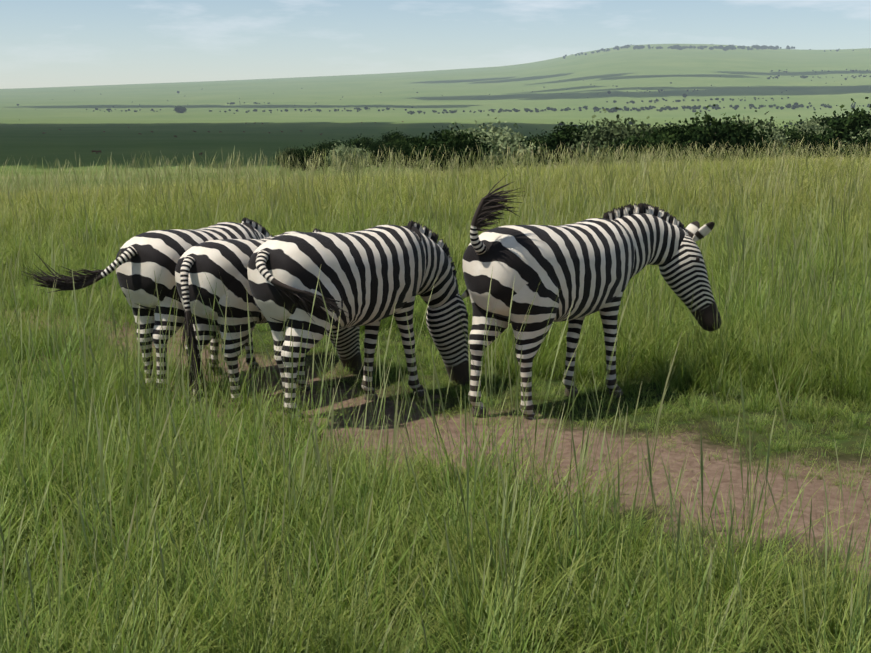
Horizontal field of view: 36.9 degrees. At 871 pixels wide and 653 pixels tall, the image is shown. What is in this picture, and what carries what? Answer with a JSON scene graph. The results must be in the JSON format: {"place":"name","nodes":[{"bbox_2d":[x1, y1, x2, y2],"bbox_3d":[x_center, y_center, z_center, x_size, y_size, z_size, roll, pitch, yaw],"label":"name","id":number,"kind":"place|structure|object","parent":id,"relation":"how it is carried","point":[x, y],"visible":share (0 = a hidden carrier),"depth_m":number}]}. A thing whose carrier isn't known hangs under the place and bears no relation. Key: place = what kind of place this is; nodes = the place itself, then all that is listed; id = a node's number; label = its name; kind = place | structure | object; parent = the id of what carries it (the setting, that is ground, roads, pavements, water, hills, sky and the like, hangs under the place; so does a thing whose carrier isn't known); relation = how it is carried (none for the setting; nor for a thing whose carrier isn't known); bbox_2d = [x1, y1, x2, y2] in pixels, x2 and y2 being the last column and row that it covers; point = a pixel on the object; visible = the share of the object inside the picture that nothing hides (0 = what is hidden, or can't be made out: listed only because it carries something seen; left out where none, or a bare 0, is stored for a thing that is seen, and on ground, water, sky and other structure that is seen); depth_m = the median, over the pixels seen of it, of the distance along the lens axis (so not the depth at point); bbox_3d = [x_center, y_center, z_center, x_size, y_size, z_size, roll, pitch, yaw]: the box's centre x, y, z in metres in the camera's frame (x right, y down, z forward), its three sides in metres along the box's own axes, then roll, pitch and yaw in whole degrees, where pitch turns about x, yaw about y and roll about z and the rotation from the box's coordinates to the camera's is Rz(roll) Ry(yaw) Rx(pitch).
{"place":"outdoors","nodes":[
{"label":"outdoors","id":0,"kind":"place"},
{"bbox_2d":[0,44,870,652],"bbox_3d":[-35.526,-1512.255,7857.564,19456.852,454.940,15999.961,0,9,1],"label":"ground","id":1,"kind":"structure","parent":0,"point":[76,126],"depth_m":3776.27},
{"bbox_2d":[22,217,271,396],"bbox_3d":[-2.031,-0.169,10.453,0.957,1.330,2.582,5,11,26],"label":"zebra","id":2,"kind":"object","parent":1,"relation":"on","point":[142,257],"visible":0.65,"depth_m":9.71},
{"bbox_2d":[175,228,361,415],"bbox_3d":[-1.217,-0.079,10.090,0.551,1.292,2.205,6,11,33],"label":"zebra","id":3,"kind":"object","parent":1,"relation":"on","point":[226,259],"visible":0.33,"depth_m":9.34},
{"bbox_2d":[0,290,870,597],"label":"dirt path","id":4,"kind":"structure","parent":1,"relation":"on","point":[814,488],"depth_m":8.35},
{"bbox_2d":[247,220,469,427],"bbox_3d":[-0.426,-0.054,9.648,0.769,1.396,2.283,8,12,40],"label":"zebra","id":5,"kind":"object","parent":4,"relation":"on","point":[369,278],"visible":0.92,"depth_m":9.24},
{"bbox_2d":[463,177,720,419],"bbox_3d":[1.178,-0.288,9.889,2.580,1.806,0.717,-9,13,-44],"label":"zebra","id":6,"kind":"object","parent":4,"relation":"on","point":[586,267],"visible":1,"depth_m":9.37},
{"bbox_2d":[0,0,870,88],"label":"sky","id":7,"kind":"structure","parent":0,"point":[44,43]}
]}

